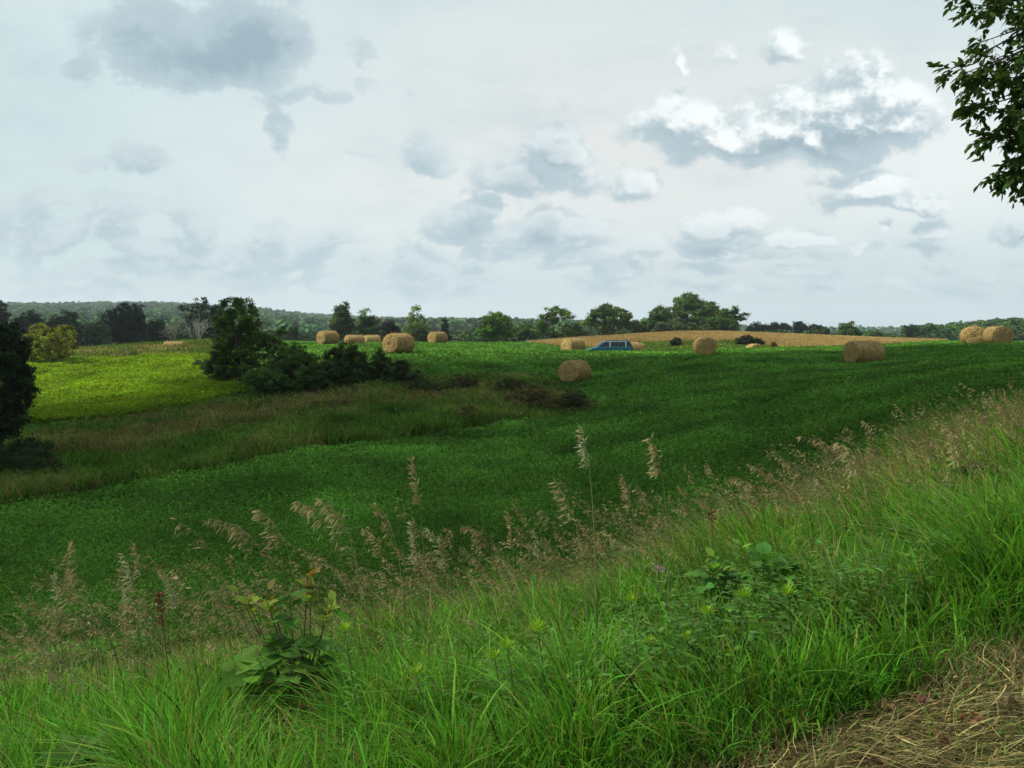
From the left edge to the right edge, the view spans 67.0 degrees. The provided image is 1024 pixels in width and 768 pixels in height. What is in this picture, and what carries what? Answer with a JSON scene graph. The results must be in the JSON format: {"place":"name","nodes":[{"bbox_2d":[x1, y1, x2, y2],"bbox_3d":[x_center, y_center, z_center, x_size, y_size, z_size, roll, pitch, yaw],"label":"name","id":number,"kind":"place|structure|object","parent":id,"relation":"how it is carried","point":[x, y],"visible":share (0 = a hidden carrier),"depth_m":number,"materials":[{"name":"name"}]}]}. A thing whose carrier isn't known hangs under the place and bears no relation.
{"place":"outdoors","nodes":[
{"label":"outdoors","id":0,"kind":"place"},
{"bbox_2d":[0,387,1023,767],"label":"tall grass","id":1,"kind":"structure","parent":0,"point":[462,725],"depth_m":3.37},
{"bbox_2d":[0,370,1023,733],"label":"seeding grass","id":2,"kind":"structure","parent":0,"point":[242,620],"depth_m":5.54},
{"bbox_2d":[0,339,1023,767],"bbox_3d":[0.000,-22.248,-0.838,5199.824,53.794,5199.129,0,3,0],"label":"ground","id":3,"kind":"structure","parent":0,"point":[96,569],"depth_m":16.84,"materials":[{"name":"plant"}]},
{"bbox_2d":[0,300,11,326],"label":"tree","id":4,"kind":"object","parent":3,"relation":"on","point":[4,315],"visible":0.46,"depth_m":120.15,"materials":[{"name":"green plant"}]},
{"bbox_2d":[0,321,41,442],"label":"tree","id":5,"kind":"object","parent":3,"relation":"on","point":[17,388],"visible":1,"depth_m":25.65,"materials":[{"name":"green plant"}]},
{"bbox_2d":[10,309,45,344],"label":"tree","id":6,"kind":"object","parent":3,"relation":"on","point":[26,322],"visible":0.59,"depth_m":158.43,"materials":[{"name":"green plant"}]},
{"bbox_2d":[0,433,76,475],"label":"weed thicket","id":7,"kind":"object","parent":3,"relation":"on","point":[19,456],"visible":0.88,"depth_m":24.65,"materials":[{"name":"green plant"}]},
{"bbox_2d":[18,323,78,361],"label":"bush","id":8,"kind":"object","parent":3,"relation":"on","point":[49,345],"visible":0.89,"depth_m":65.33,"materials":[{"name":"green plant"}]},
{"bbox_2d":[39,540,81,672],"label":"grass stalk","id":9,"kind":"object","parent":3,"relation":"on","point":[69,549],"depth_m":4.59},
{"bbox_2d":[44,310,87,344],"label":"tree","id":10,"kind":"object","parent":3,"relation":"on","point":[61,320],"visible":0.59,"depth_m":166.78,"materials":[{"name":"green plant"}]},
{"bbox_2d":[32,724,134,767],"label":"dock plant","id":11,"kind":"object","parent":3,"relation":"on","point":[61,752],"visible":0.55,"depth_m":2.84,"materials":[{"name":"green plant"}]},
{"bbox_2d":[81,319,111,345],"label":"tree","id":12,"kind":"object","parent":3,"relation":"on","point":[93,336],"visible":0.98,"depth_m":148.83,"materials":[{"name":"green plant"}]},
{"bbox_2d":[99,301,147,343],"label":"oak tree","id":13,"kind":"object","parent":3,"relation":"on","point":[123,322],"visible":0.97,"depth_m":162.01,"materials":[{"name":"green plant"}]},
{"bbox_2d":[0,352,251,422],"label":"leafy crop","id":14,"kind":"object","parent":3,"relation":"on","point":[77,388],"visible":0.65,"depth_m":48.25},
{"bbox_2d":[118,553,146,664],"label":"grass stalk","id":15,"kind":"object","parent":3,"relation":"on","point":[129,577],"depth_m":5.68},
{"bbox_2d":[128,541,146,659],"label":"grass stalk","id":16,"kind":"object","parent":3,"relation":"on","point":[135,554],"depth_m":5.10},
{"bbox_2d":[143,318,171,341],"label":"tree","id":17,"kind":"object","parent":3,"relation":"on","point":[153,331],"visible":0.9,"depth_m":148.95,"materials":[{"name":"green plant"}]},
{"bbox_2d":[153,588,171,695],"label":"dock stalk","id":18,"kind":"object","parent":3,"relation":"on","point":[159,601],"visible":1,"depth_m":3.67,"materials":[{"name":"brown plant"}]},
{"bbox_2d":[179,314,212,338],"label":"dead shrub","id":19,"kind":"object","parent":3,"relation":"on","point":[198,329],"visible":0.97,"depth_m":107.42,"materials":[{"name":"grey plant"}]},
{"bbox_2d":[176,297,226,339],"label":"tree","id":20,"kind":"object","parent":3,"relation":"on","point":[203,314],"visible":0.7,"depth_m":148.74,"materials":[{"name":"green plant"}]},
{"bbox_2d":[199,343,233,379],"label":"shrub","id":21,"kind":"object","parent":3,"relation":"on","point":[218,367],"visible":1,"depth_m":50.64,"materials":[{"name":"green plant"}]},
{"bbox_2d":[210,295,263,378],"bbox_3d":[-18.532,-2.895,52.072,3.887,6.119,3.663,0,3,0],"label":"tree","id":22,"kind":"object","parent":3,"relation":"on","point":[239,342],"visible":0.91,"depth_m":51.63,"materials":[{"name":"green plant"}]},
{"bbox_2d":[200,518,302,648],"bbox_3d":[-1.584,1.346,4.772,0.613,1.089,0.353,-1,3,-17],"label":"grass stalk","id":23,"kind":"object","parent":3,"relation":"on","point":[232,534],"depth_m":4.66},
{"bbox_2d":[243,325,292,373],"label":"shrub","id":24,"kind":"object","parent":3,"relation":"on","point":[273,340],"visible":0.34,"depth_m":54.16,"materials":[{"name":"green plant"}]},
{"bbox_2d":[235,363,301,393],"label":"shrub","id":25,"kind":"object","parent":3,"relation":"on","point":[269,379],"visible":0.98,"depth_m":45.44,"materials":[{"name":"green plant"}]},
{"bbox_2d":[248,352,317,389],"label":"shrub","id":26,"kind":"object","parent":3,"relation":"on","point":[293,362],"visible":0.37,"depth_m":47.82,"materials":[{"name":"green plant"}]},
{"bbox_2d":[219,567,349,734],"bbox_3d":[-1.012,1.249,3.422,0.599,0.835,0.358,0,3,0],"label":"sapling","id":27,"kind":"object","parent":3,"relation":"on","point":[274,662],"visible":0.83,"depth_m":3.41,"materials":[{"name":"green plant"}]},
{"bbox_2d":[252,510,329,656],"bbox_3d":[-1.053,1.135,3.616,0.372,1.081,0.202,0,3,0],"label":"grass stalk","id":28,"kind":"object","parent":3,"relation":"on","point":[257,517],"depth_m":3.65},
{"bbox_2d":[285,325,301,340],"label":"tree","id":29,"kind":"object","parent":3,"relation":"on","point":[293,335],"visible":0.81,"depth_m":168.77,"materials":[{"name":"green plant"}]},
{"bbox_2d":[268,341,323,379],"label":"shrub","id":30,"kind":"object","parent":3,"relation":"on","point":[304,354],"visible":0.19,"depth_m":49.87,"materials":[{"name":"green plant"}]},
{"bbox_2d":[0,369,598,514],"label":"weeds","id":31,"kind":"object","parent":3,"relation":"on","point":[228,428],"visible":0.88,"depth_m":34.10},
{"bbox_2d":[288,364,338,391],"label":"shrub","id":32,"kind":"object","parent":3,"relation":"on","point":[306,376],"visible":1,"depth_m":45.87,"materials":[{"name":"green plant"}]},
{"bbox_2d":[316,330,338,343],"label":"hay bale","id":33,"kind":"object","parent":3,"relation":"on","point":[327,337],"visible":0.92,"depth_m":83.23,"materials":[{"name":"plant"}]},
{"bbox_2d":[297,398,361,410],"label":"weed thicket","id":34,"kind":"object","parent":3,"relation":"on","point":[334,402],"visible":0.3,"depth_m":40.73,"materials":[{"name":"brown plant"}]},
{"bbox_2d":[14,326,646,346],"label":"valley scrub","id":35,"kind":"object","parent":3,"relation":"on","point":[470,335],"visible":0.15,"depth_m":198.53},
{"bbox_2d":[290,501,377,651],"bbox_3d":[-1.005,1.218,4.330,0.561,1.097,0.186,1,3,18],"label":"grass stalk","id":36,"kind":"object","parent":3,"relation":"on","point":[306,511],"depth_m":4.38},
{"bbox_2d":[314,498,370,679],"bbox_3d":[-0.711,1.079,3.508,0.415,1.121,0.156,2,4,35],"label":"grass stalk","id":37,"kind":"object","parent":3,"relation":"on","point":[326,511],"depth_m":3.54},
{"bbox_2d":[328,300,357,340],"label":"tree","id":38,"kind":"object","parent":3,"relation":"on","point":[341,320],"visible":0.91,"depth_m":148.15,"materials":[{"name":"green plant"}]},
{"bbox_2d":[316,340,381,385],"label":"shrub","id":39,"kind":"object","parent":3,"relation":"on","point":[340,365],"visible":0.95,"depth_m":47.49,"materials":[{"name":"green plant"}]},
{"bbox_2d":[334,619,367,745],"bbox_3d":[-0.605,1.236,2.980,0.151,0.683,0.118,1,3,17],"label":"goldenrod","id":40,"kind":"object","parent":3,"relation":"on","point":[345,627],"visible":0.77,"depth_m":2.97,"materials":[{"name":"green plant"}]},
{"bbox_2d":[343,334,365,343],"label":"hay bale","id":41,"kind":"object","parent":3,"relation":"on","point":[357,338],"visible":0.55,"depth_m":83.30,"materials":[{"name":"plant"}]},
{"bbox_2d":[355,308,380,335],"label":"tree","id":42,"kind":"object","parent":3,"relation":"on","point":[366,324],"visible":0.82,"depth_m":150.13,"materials":[{"name":"green plant"}]},
{"bbox_2d":[365,348,395,380],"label":"shrub","id":43,"kind":"object","parent":3,"relation":"on","point":[381,363],"visible":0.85,"depth_m":48.15,"materials":[{"name":"green plant"}]},
{"bbox_2d":[378,318,401,340],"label":"cedar tree","id":44,"kind":"object","parent":3,"relation":"on","point":[387,327],"visible":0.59,"depth_m":134.00,"materials":[{"name":"green plant"}]},
{"bbox_2d":[381,332,415,352],"bbox_3d":[-8.913,-3.224,60.908,2.113,1.875,2.357,2,4,35],"label":"hay bale","id":45,"kind":"object","parent":3,"relation":"on","point":[397,342],"visible":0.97,"depth_m":60.20,"materials":[{"name":"plant"}]},
{"bbox_2d":[370,503,431,633],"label":"grass stalk","id":46,"kind":"object","parent":3,"relation":"on","point":[383,529],"depth_m":4.78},
{"bbox_2d":[34,337,769,356],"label":"rough grass","id":47,"kind":"structure","parent":3,"relation":"on","point":[197,345],"depth_m":82.86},
{"bbox_2d":[385,358,424,385],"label":"shrub","id":48,"kind":"object","parent":3,"relation":"on","point":[401,370],"visible":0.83,"depth_m":47.37,"materials":[{"name":"green plant"}]},
{"bbox_2d":[403,321,430,341],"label":"tree","id":49,"kind":"object","parent":3,"relation":"on","point":[418,331],"visible":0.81,"depth_m":148.07,"materials":[{"name":"green plant"}]},
{"bbox_2d":[406,522,429,610],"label":"grass stalk","id":50,"kind":"object","parent":3,"relation":"on","point":[411,546],"depth_m":6.16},
{"bbox_2d":[404,304,432,337],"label":"tree","id":51,"kind":"object","parent":3,"relation":"on","point":[410,317],"visible":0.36,"depth_m":153.73,"materials":[{"name":"green plant"}]},
{"bbox_2d":[407,661,431,730],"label":"goldenrod","id":52,"kind":"object","parent":3,"relation":"on","point":[416,669],"visible":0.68,"depth_m":2.97,"materials":[{"name":"green plant"}]},
{"bbox_2d":[398,456,445,655],"bbox_3d":[-0.426,0.945,3.372,0.250,1.289,0.108,1,3,16],"label":"grass stalk","id":53,"kind":"object","parent":3,"relation":"on","point":[414,487],"depth_m":3.34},
{"bbox_2d":[402,378,442,393],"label":"weed thicket","id":54,"kind":"object","parent":3,"relation":"on","point":[419,384],"visible":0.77,"depth_m":45.14,"materials":[{"name":"green plant"}]},
{"bbox_2d":[427,331,447,342],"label":"hay bale","id":55,"kind":"object","parent":3,"relation":"on","point":[438,337],"visible":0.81,"depth_m":92.21,"materials":[{"name":"plant"}]},
{"bbox_2d":[436,373,482,388],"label":"weed thicket","id":56,"kind":"object","parent":3,"relation":"on","point":[464,380],"visible":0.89,"depth_m":46.15,"materials":[{"name":"brown plant"}]},
{"bbox_2d":[2,300,918,334],"bbox_3d":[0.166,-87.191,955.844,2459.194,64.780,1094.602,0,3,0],"label":"forest","id":57,"kind":"object","parent":3,"relation":"on","point":[169,313],"visible":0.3,"depth_m":624.50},
{"bbox_2d":[460,526,528,601],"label":"grass stalk","id":58,"kind":"object","parent":3,"relation":"on","point":[462,529],"depth_m":7.45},
{"bbox_2d":[476,310,517,341],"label":"tree","id":59,"kind":"object","parent":3,"relation":"on","point":[493,327],"visible":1,"depth_m":136.87,"materials":[{"name":"green plant"}]},
{"bbox_2d":[484,648,512,720],"bbox_3d":[-0.035,1.270,2.979,0.153,0.539,0.132,0,3,0],"label":"goldenrod","id":60,"kind":"object","parent":3,"relation":"on","point":[495,654],"visible":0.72,"depth_m":2.97,"materials":[{"name":"green plant"}]},
{"bbox_2d":[485,377,533,392],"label":"weed thicket","id":61,"kind":"object","parent":3,"relation":"on","point":[513,384],"visible":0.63,"depth_m":45.48,"materials":[{"name":"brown plant"}]},
{"bbox_2d":[496,636,525,730],"bbox_3d":[0.014,1.245,2.978,0.131,0.573,0.148,3,4,39],"label":"goldenrod","id":62,"kind":"object","parent":3,"relation":"on","point":[508,643],"visible":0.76,"depth_m":2.97,"materials":[{"name":"green plant"}]},
{"bbox_2d":[0,340,1023,680],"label":"alfalfa","id":63,"kind":"object","parent":3,"relation":"on","point":[810,380],"visible":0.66,"depth_m":20.66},
{"bbox_2d":[511,320,535,340],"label":"tree","id":64,"kind":"object","parent":3,"relation":"on","point":[524,331],"visible":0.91,"depth_m":148.82,"materials":[{"name":"green plant"}]},
{"bbox_2d":[502,381,569,413],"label":"weed thicket","id":65,"kind":"object","parent":3,"relation":"on","point":[535,396],"visible":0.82,"depth_m":41.46,"materials":[{"name":"brown plant"}]},
{"bbox_2d":[526,617,553,705],"bbox_3d":[0.126,1.206,3.027,0.154,0.620,0.153,-3,4,-38],"label":"goldenrod","id":66,"kind":"object","parent":3,"relation":"on","point":[537,626],"visible":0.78,"depth_m":3.02,"materials":[{"name":"green plant"}]},
{"bbox_2d":[530,304,576,338],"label":"tree","id":67,"kind":"object","parent":3,"relation":"on","point":[542,327],"visible":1,"depth_m":147.01,"materials":[{"name":"green plant"}]},
{"bbox_2d":[550,389,589,408],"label":"weed thicket","id":68,"kind":"object","parent":3,"relation":"on","point":[573,398],"visible":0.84,"depth_m":41.76,"materials":[{"name":"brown plant"}]},
{"bbox_2d":[548,476,591,635],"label":"grass stalk","id":69,"kind":"object","parent":3,"relation":"on","point":[566,506],"depth_m":3.55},
{"bbox_2d":[560,337,585,349],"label":"hay bale","id":70,"kind":"object","parent":3,"relation":"on","point":[569,343],"visible":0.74,"depth_m":76.26,"materials":[{"name":"plant"}]},
{"bbox_2d":[556,359,592,381],"bbox_3d":[4.276,-0.908,53.031,2.008,1.767,2.234,2,4,32],"label":"hay bale","id":71,"kind":"object","parent":3,"relation":"on","point":[574,370],"visible":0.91,"depth_m":52.30,"materials":[{"name":"plant"}]},
{"bbox_2d":[566,322,587,336],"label":"bush","id":72,"kind":"object","parent":3,"relation":"on","point":[577,330],"visible":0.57,"depth_m":149.32,"materials":[{"name":"green plant"}]},
{"bbox_2d":[573,422,621,651],"bbox_3d":[0.360,0.838,3.431,0.162,1.339,0.241,-3,4,-39],"label":"grass stalk","id":73,"kind":"object","parent":3,"relation":"on","point":[587,465],"depth_m":3.44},
{"bbox_2d":[580,302,639,334],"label":"tree","id":74,"kind":"object","parent":3,"relation":"on","point":[602,312],"visible":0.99,"depth_m":155.25,"materials":[{"name":"green plant"}]},
{"bbox_2d":[587,341,632,350],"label":"minivan","id":75,"kind":"object","parent":3,"relation":"on","point":[614,345],"visible":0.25,"depth_m":80.57,"materials":[{"name":"teal paint"}]},
{"bbox_2d":[618,474,641,568],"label":"grass stalk","id":76,"kind":"object","parent":3,"relation":"on","point":[628,488],"depth_m":5.75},
{"bbox_2d":[622,591,646,698],"bbox_3d":[0.509,1.153,3.173,0.121,0.624,0.108,0,3,0],"label":"goldenrod","id":77,"kind":"object","parent":3,"relation":"on","point":[631,597],"visible":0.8,"depth_m":3.16,"materials":[{"name":"green plant"}]},
{"bbox_2d":[639,305,677,332],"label":"tree","id":78,"kind":"object","parent":3,"relation":"on","point":[649,324],"visible":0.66,"depth_m":162.79,"materials":[{"name":"green plant"}]},
{"bbox_2d":[643,431,701,644],"bbox_3d":[0.728,0.831,3.523,0.355,1.246,0.202,2,4,29],"label":"grass stalk","id":79,"kind":"object","parent":3,"relation":"on","point":[658,462],"depth_m":3.52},
{"bbox_2d":[651,316,702,331],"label":"tree","id":80,"kind":"object","parent":3,"relation":"on","point":[662,326],"visible":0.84,"depth_m":158.14,"materials":[{"name":"green plant"}]},
{"bbox_2d":[676,629,701,685],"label":"goldenrod","id":81,"kind":"object","parent":3,"relation":"on","point":[687,633],"visible":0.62,"depth_m":3.32,"materials":[{"name":"green plant"}]},
{"bbox_2d":[661,291,718,326],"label":"tree","id":82,"kind":"object","parent":3,"relation":"on","point":[685,305],"visible":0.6,"depth_m":168.20,"materials":[{"name":"green plant"}]},
{"bbox_2d":[692,335,717,354],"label":"hay bale","id":83,"kind":"object","parent":3,"relation":"on","point":[705,345],"visible":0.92,"depth_m":65.91,"materials":[{"name":"plant"}]},
{"bbox_2d":[691,301,720,330],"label":"tree","id":84,"kind":"object","parent":3,"relation":"on","point":[709,309],"visible":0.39,"depth_m":165.71,"materials":[{"name":"green plant"}]},
{"bbox_2d":[699,604,724,688],"bbox_3d":[0.878,1.187,3.370,0.163,0.474,0.140,0,3,0],"label":"goldenrod","id":85,"kind":"object","parent":3,"relation":"on","point":[707,610],"visible":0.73,"depth_m":3.37,"materials":[{"name":"green plant"}]},
{"bbox_2d":[683,547,754,640],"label":"leafy weed","id":86,"kind":"object","parent":3,"relation":"on","point":[708,583],"visible":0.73,"depth_m":4.07,"materials":[{"name":"green plant"}]},
{"bbox_2d":[699,314,740,330],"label":"tree","id":87,"kind":"object","parent":3,"relation":"on","point":[723,324],"visible":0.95,"depth_m":157.47,"materials":[{"name":"green plant"}]},
{"bbox_2d":[714,305,749,329],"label":"tree","id":88,"kind":"object","parent":3,"relation":"on","point":[726,313],"visible":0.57,"depth_m":163.23,"materials":[{"name":"green plant"}]},
{"bbox_2d":[720,619,748,682],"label":"goldenrod","id":89,"kind":"object","parent":3,"relation":"on","point":[734,629],"visible":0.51,"depth_m":3.42,"materials":[{"name":"green plant"}]},
{"bbox_2d":[525,330,947,346],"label":"wheat","id":90,"kind":"object","parent":3,"relation":"on","point":[789,339],"visible":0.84,"depth_m":113.14,"materials":[{"name":"beige plant"}]},
{"bbox_2d":[730,586,760,688],"bbox_3d":[1.036,1.142,3.417,0.166,0.512,0.168,0,3,0],"label":"goldenrod","id":91,"kind":"object","parent":3,"relation":"on","point":[743,593],"visible":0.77,"depth_m":3.41,"materials":[{"name":"green plant"}]},
{"bbox_2d":[734,334,765,344],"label":"bush","id":92,"kind":"object","parent":3,"relation":"on","point":[744,340],"visible":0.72,"depth_m":91.06,"materials":[{"name":"green plant"}]},
{"bbox_2d":[732,538,805,611],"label":"heart leaf plant","id":93,"kind":"object","parent":3,"relation":"on","point":[763,548],"visible":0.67,"depth_m":4.28,"materials":[{"name":"green plant"}]},
{"bbox_2d":[766,321,792,330],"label":"tree","id":94,"kind":"object","parent":3,"relation":"on","point":[774,325],"visible":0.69,"depth_m":261.57,"materials":[{"name":"green plant"}]},
{"bbox_2d":[774,581,807,665],"bbox_3d":[1.272,1.130,3.522,0.174,0.475,0.186,-2,4,-25],"label":"goldenrod","id":95,"kind":"object","parent":3,"relation":"on","point":[787,590],"visible":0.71,"depth_m":3.52,"materials":[{"name":"green plant"}]},
{"bbox_2d":[778,459,834,600],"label":"grass stalk","id":96,"kind":"object","parent":3,"relation":"on","point":[785,464],"depth_m":4.05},
{"bbox_2d":[625,619,1023,767],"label":"cut grass","id":97,"kind":"structure","parent":3,"relation":"on","point":[875,749],"depth_m":2.79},
{"bbox_2d":[797,436,862,481],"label":"grass stalk","id":98,"kind":"object","parent":3,"relation":"on","point":[822,447],"depth_m":8.09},
{"bbox_2d":[836,321,860,335],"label":"tree","id":99,"kind":"object","parent":3,"relation":"on","point":[853,330],"visible":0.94,"depth_m":188.03,"materials":[{"name":"green plant"}]},
{"bbox_2d":[842,339,885,362],"bbox_3d":[25.905,-2.352,56.958,2.573,2.059,2.294,-1,3,-12],"label":"hay bale","id":100,"kind":"object","parent":3,"relation":"on","point":[861,351],"visible":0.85,"depth_m":56.20,"materials":[{"name":"plant"}]},
{"bbox_2d":[854,567,879,634],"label":"goldenrod","id":101,"kind":"object","parent":3,"relation":"on","point":[867,575],"visible":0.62,"depth_m":3.76,"materials":[{"name":"green plant"}]},
{"bbox_2d":[831,442,934,588],"bbox_3d":[1.995,0.802,4.083,0.630,0.992,0.132,1,3,12],"label":"grass stalk","id":102,"kind":"object","parent":3,"relation":"on","point":[850,462],"depth_m":4.11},
{"bbox_2d":[755,326,1023,340],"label":"scrub","id":103,"kind":"object","parent":3,"relation":"on","point":[1018,336],"visible":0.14,"depth_m":205.12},
{"bbox_2d":[899,324,923,337],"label":"tree","id":104,"kind":"object","parent":3,"relation":"on","point":[909,331],"visible":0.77,"depth_m":218.29,"materials":[{"name":"green plant"}]},
{"bbox_2d":[941,426,962,514],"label":"grass stalk","id":105,"kind":"object","parent":3,"relation":"on","point":[947,432],"depth_m":4.42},
{"bbox_2d":[912,317,1023,336],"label":"woodland","id":106,"kind":"object","parent":3,"relation":"on","point":[1015,324],"visible":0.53,"depth_m":248.30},
{"bbox_2d":[958,325,983,342],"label":"hay bale","id":107,"kind":"object","parent":3,"relation":"on","point":[971,334],"visible":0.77,"depth_m":72.41,"materials":[{"name":"plant"}]},
{"bbox_2d":[926,0,1023,208],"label":"ash tree","id":108,"kind":"object","parent":3,"relation":"on","point":[1012,178],"visible":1,"depth_m":7.88,"materials":[{"name":"green plant"}]},
{"bbox_2d":[983,325,1013,342],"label":"hay bale","id":109,"kind":"object","parent":3,"relation":"on","point":[998,334],"visible":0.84,"depth_m":70.32,"materials":[{"name":"plant"}]},
{"bbox_2d":[0,0,1023,334],"label":"sky","id":110,"kind":"structure","parent":0,"point":[785,161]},
{"bbox_2d":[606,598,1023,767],"bbox_3d":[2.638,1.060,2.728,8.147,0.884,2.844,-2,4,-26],"label":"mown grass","id":111,"kind":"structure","parent":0,"point":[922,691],"depth_m":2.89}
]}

